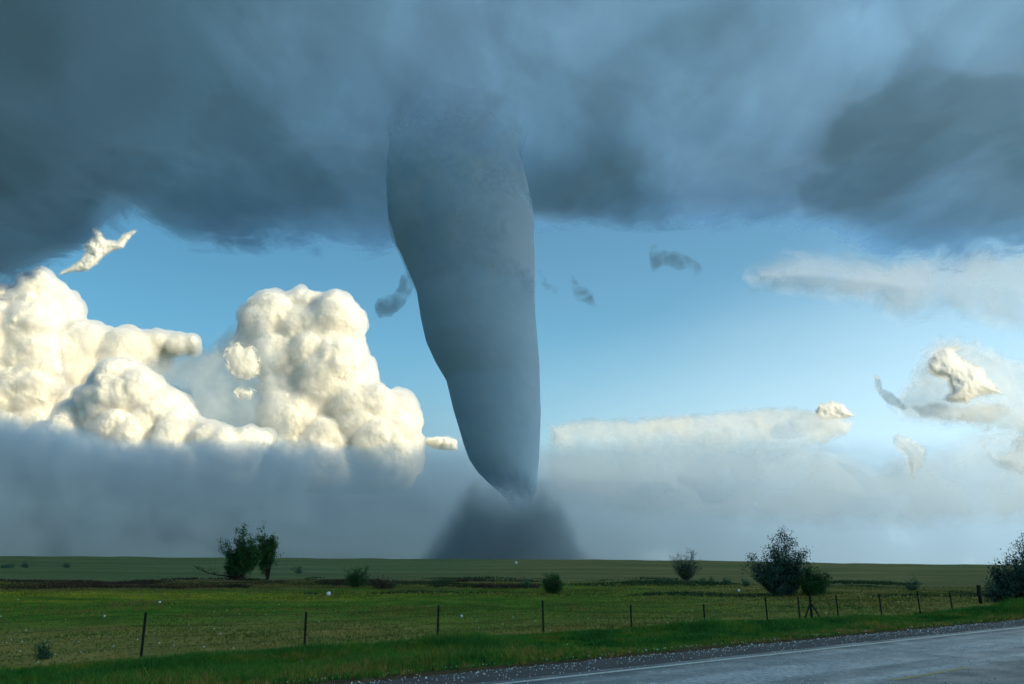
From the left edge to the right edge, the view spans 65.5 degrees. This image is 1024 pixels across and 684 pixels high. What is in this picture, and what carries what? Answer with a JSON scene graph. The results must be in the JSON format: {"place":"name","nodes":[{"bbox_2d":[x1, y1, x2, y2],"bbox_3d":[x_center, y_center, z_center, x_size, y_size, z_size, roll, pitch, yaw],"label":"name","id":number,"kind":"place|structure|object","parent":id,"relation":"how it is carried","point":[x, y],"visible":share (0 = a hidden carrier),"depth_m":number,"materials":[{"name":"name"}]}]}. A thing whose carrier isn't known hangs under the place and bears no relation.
{"place":"outdoors","nodes":[
{"label":"outdoors","id":0,"kind":"place"},
{"bbox_2d":[0,270,82,482],"bbox_3d":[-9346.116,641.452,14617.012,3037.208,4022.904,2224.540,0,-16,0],"label":"cloud","id":1,"kind":"structure","parent":0,"point":[40,310],"depth_m":13944.91,"materials":[{"name":"beige"}]},
{"bbox_2d":[61,231,134,273],"bbox_3d":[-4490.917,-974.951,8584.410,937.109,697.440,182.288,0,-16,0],"label":"cloud","id":2,"kind":"structure","parent":0,"point":[98,248],"depth_m":8515.91,"materials":[{"name":"white"}]},
{"bbox_2d":[54,322,197,407],"bbox_3d":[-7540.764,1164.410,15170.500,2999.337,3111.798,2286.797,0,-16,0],"label":"cloud","id":3,"kind":"structure","parent":0,"point":[87,348],"depth_m":14723.66,"materials":[{"name":"beige"}]},
{"bbox_2d":[19,358,272,487],"bbox_3d":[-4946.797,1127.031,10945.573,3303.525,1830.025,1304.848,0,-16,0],"label":"cloud","id":4,"kind":"structure","parent":0,"point":[116,423],"depth_m":10471.54,"materials":[{"name":"beige"}]},
{"bbox_2d":[148,324,279,454],"bbox_3d":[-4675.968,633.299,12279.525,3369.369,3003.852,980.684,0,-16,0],"label":"cloud","id":5,"kind":"structure","parent":0,"point":[205,376],"depth_m":11842.83,"materials":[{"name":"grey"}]},
{"bbox_2d":[226,343,257,398],"bbox_3d":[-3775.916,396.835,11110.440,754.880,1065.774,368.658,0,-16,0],"label":"cloud","id":6,"kind":"structure","parent":0,"point":[241,361],"depth_m":10972.74,"materials":[{"name":"beige"}]},
{"bbox_2d":[239,289,423,491],"bbox_3d":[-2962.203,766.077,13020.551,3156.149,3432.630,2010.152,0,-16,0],"label":"cloud","id":7,"kind":"structure","parent":0,"point":[331,416],"depth_m":12278.49,"materials":[{"name":"beige"}]},
{"bbox_2d":[425,436,456,450],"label":"cloud","id":8,"kind":"structure","parent":0,"point":[441,443],"depth_m":12954.67,"materials":[{"name":"beige"}]},
{"bbox_2d":[0,556,1022,683],"bbox_3d":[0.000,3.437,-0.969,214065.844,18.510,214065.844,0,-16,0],"label":"ground","id":9,"kind":"structure","parent":0,"point":[129,568],"depth_m":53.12,"materials":[{"name":"green plant"}]},
{"bbox_2d":[0,563,14,567],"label":"bush","id":10,"kind":"object","parent":9,"relation":"on","point":[9,565],"visible":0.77,"depth_m":132.38,"materials":[{"name":"green plant"}]},
{"bbox_2d":[19,561,31,567],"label":"bush","id":11,"kind":"object","parent":9,"relation":"on","point":[25,565],"visible":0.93,"depth_m":135.84,"materials":[{"name":"green plant"}]},
{"bbox_2d":[32,638,53,659],"bbox_3d":[-12.848,8.494,21.836,0.542,0.684,0.516,11,-19,-35],"label":"weed","id":12,"kind":"object","parent":9,"relation":"on","point":[45,653],"visible":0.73,"depth_m":21.77,"materials":[{"name":"green plant"}]},
{"bbox_2d":[192,565,249,578],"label":"fallen branch","id":13,"kind":"object","parent":9,"relation":"on","point":[224,575],"visible":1,"depth_m":87.06,"materials":[{"name":"brown wood"}]},
{"bbox_2d":[218,522,265,578],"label":"mesquite tree","id":14,"kind":"object","parent":9,"relation":"on","point":[242,560],"visible":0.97,"depth_m":88.01,"materials":[{"name":"green plant"}]},
{"bbox_2d":[255,520,283,579],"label":"mesquite tree","id":15,"kind":"object","parent":9,"relation":"on","point":[269,546],"visible":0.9,"depth_m":89.66,"materials":[{"name":"green plant"}]},
{"bbox_2d":[0,577,540,589],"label":"weeds","id":16,"kind":"object","parent":9,"relation":"on","point":[142,583],"visible":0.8,"depth_m":73.52,"materials":[{"name":"green plant"}]},
{"bbox_2d":[292,566,302,572],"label":"bush","id":17,"kind":"object","parent":9,"relation":"on","point":[299,570],"visible":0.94,"depth_m":114.68,"materials":[{"name":"green plant"}]},
{"bbox_2d":[344,566,371,586],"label":"bush","id":18,"kind":"object","parent":9,"relation":"on","point":[353,579],"visible":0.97,"depth_m":71.95,"materials":[{"name":"green plant"}]},
{"bbox_2d":[367,575,396,589],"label":"bush","id":19,"kind":"object","parent":9,"relation":"on","point":[380,584],"visible":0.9,"depth_m":68.48,"materials":[{"name":"green plant"}]},
{"bbox_2d":[431,578,454,583],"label":"bush","id":20,"kind":"object","parent":9,"relation":"on","point":[437,580],"visible":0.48,"depth_m":77.62,"materials":[{"name":"green plant"}]},
{"bbox_2d":[386,123,540,497],"bbox_3d":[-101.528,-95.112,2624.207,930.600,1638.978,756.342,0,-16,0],"label":"tornado","id":21,"kind":"object","parent":9,"relation":"on","point":[460,214],"visible":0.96,"depth_m":2477.23,"materials":[{"name":"grey"}]},
{"bbox_2d":[1,585,982,656],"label":"wire fence","id":22,"kind":"object","parent":9,"relation":"on","point":[978,588],"visible":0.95,"depth_m":28.82,"materials":[{"name":"metal"}]},
{"bbox_2d":[0,597,1023,683],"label":"roadside grass","id":23,"kind":"structure","parent":9,"relation":"on","point":[440,651],"depth_m":20.83,"materials":[{"name":"green plant"}]},
{"bbox_2d":[521,576,530,586],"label":"bush","id":24,"kind":"object","parent":9,"relation":"on","point":[525,584],"visible":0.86,"depth_m":71.75,"materials":[{"name":"green plant"}]},
{"bbox_2d":[540,572,566,593],"bbox_3d":[3.219,18.628,61.371,2.126,1.874,2.070,0,-16,0],"label":"bush","id":25,"kind":"object","parent":9,"relation":"on","point":[552,586],"visible":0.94,"depth_m":61.16,"materials":[{"name":"green plant"}]},
{"bbox_2d":[287,619,1023,683],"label":"hail","id":26,"kind":"object","parent":9,"relation":"on","point":[754,657],"visible":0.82,"depth_m":16.36,"materials":[{"name":"white"}]},
{"bbox_2d":[304,576,1019,598],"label":"scrub","id":27,"kind":"object","parent":9,"relation":"on","point":[720,594],"visible":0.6,"depth_m":76.78,"materials":[{"name":"green plant"}]},
{"bbox_2d":[665,577,674,582],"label":"sage bush","id":28,"kind":"object","parent":9,"relation":"on","point":[669,580],"visible":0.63,"depth_m":80.89,"materials":[{"name":"green plant"}]},
{"bbox_2d":[665,547,703,579],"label":"bush","id":29,"kind":"object","parent":9,"relation":"on","point":[684,571],"visible":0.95,"depth_m":87.59,"materials":[{"name":"green plant"}]},
{"bbox_2d":[349,620,1023,683],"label":"gravel shoulder","id":30,"kind":"object","parent":9,"relation":"on","point":[599,664],"visible":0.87,"depth_m":16.42},
{"bbox_2d":[722,577,730,584],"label":"sage bush","id":31,"kind":"object","parent":9,"relation":"on","point":[726,582],"visible":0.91,"depth_m":78.91,"materials":[{"name":"green plant"}]},
{"bbox_2d":[741,576,750,585],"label":"sage bush","id":32,"kind":"object","parent":9,"relation":"on","point":[746,583],"visible":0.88,"depth_m":76.54,"materials":[{"name":"green plant"}]},
{"bbox_2d":[740,525,810,595],"bbox_3d":[19.637,16.268,58.619,5.366,5.469,3.577,0,-16,0],"label":"tree","id":33,"kind":"object","parent":9,"relation":"on","point":[776,580],"visible":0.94,"depth_m":58.34,"materials":[{"name":"green plant"}]},
{"bbox_2d":[790,562,832,595],"bbox_3d":[21.560,17.463,57.915,3.324,2.849,2.422,4,-16,-15],"label":"tree","id":34,"kind":"object","parent":9,"relation":"on","point":[811,584],"visible":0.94,"depth_m":57.66,"materials":[{"name":"green plant"}]},
{"bbox_2d":[903,574,919,589],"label":"bush","id":35,"kind":"object","parent":9,"relation":"on","point":[912,586],"visible":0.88,"depth_m":70.41,"materials":[{"name":"green plant"}]},
{"bbox_2d":[981,531,1023,601],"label":"tree","id":36,"kind":"object","parent":9,"relation":"on","point":[1012,587],"visible":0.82,"depth_m":50.17,"materials":[{"name":"green plant"}]},
{"bbox_2d":[0,0,1023,299],"bbox_3d":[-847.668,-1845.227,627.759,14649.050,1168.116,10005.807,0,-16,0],"label":"cloud","id":37,"kind":"structure","parent":0,"point":[886,126],"depth_m":2674.46,"materials":[{"name":"grey"}]},
{"bbox_2d":[0,211,1023,564],"label":"sky","id":38,"kind":"structure","parent":0,"point":[641,325],"materials":[{"name":"blue"}]},
{"bbox_2d":[639,413,847,437],"bbox_3d":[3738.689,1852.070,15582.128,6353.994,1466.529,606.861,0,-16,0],"label":"cloud","id":39,"kind":"structure","parent":0,"point":[680,426],"depth_m":15424.15,"materials":[{"name":"white"}]},
{"bbox_2d":[470,625,1023,683],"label":"road","id":40,"kind":"structure","parent":0,"point":[869,668],"depth_m":14.89,"materials":[{"name":"grey asphalt"}]},
{"bbox_2d":[495,627,1023,683],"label":"white edge line","id":41,"kind":"object","parent":40,"relation":"on","point":[733,658],"visible":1,"depth_m":15.97,"materials":[{"name":"paint"}]},
{"bbox_2d":[889,667,968,679],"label":"yellow centre dashes","id":42,"kind":"object","parent":40,"relation":"on","point":[920,675],"visible":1,"depth_m":13.75,"materials":[{"name":"paint"}]},
{"bbox_2d":[815,402,853,419],"bbox_3d":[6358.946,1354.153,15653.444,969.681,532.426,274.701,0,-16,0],"label":"cloud","id":43,"kind":"structure","parent":0,"point":[832,410],"depth_m":15532.65,"materials":[{"name":"white"}]},
{"bbox_2d":[903,447,918,468],"bbox_3d":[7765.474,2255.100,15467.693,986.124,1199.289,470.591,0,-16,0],"label":"cloud","id":44,"kind":"structure","parent":0,"point":[917,462],"depth_m":15648.40,"materials":[{"name":"white"}]},
{"bbox_2d":[928,347,998,401],"bbox_3d":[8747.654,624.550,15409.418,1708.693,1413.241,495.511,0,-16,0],"label":"cloud","id":45,"kind":"structure","parent":0,"point":[968,381],"depth_m":15192.90,"materials":[{"name":"white"}]},
{"bbox_2d":[1007,437,1023,462],"bbox_3d":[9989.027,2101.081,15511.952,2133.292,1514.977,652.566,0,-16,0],"label":"cloud","id":46,"kind":"structure","parent":0,"point":[1020,446],"depth_m":15807.23,"materials":[{"name":"white"}]}
]}

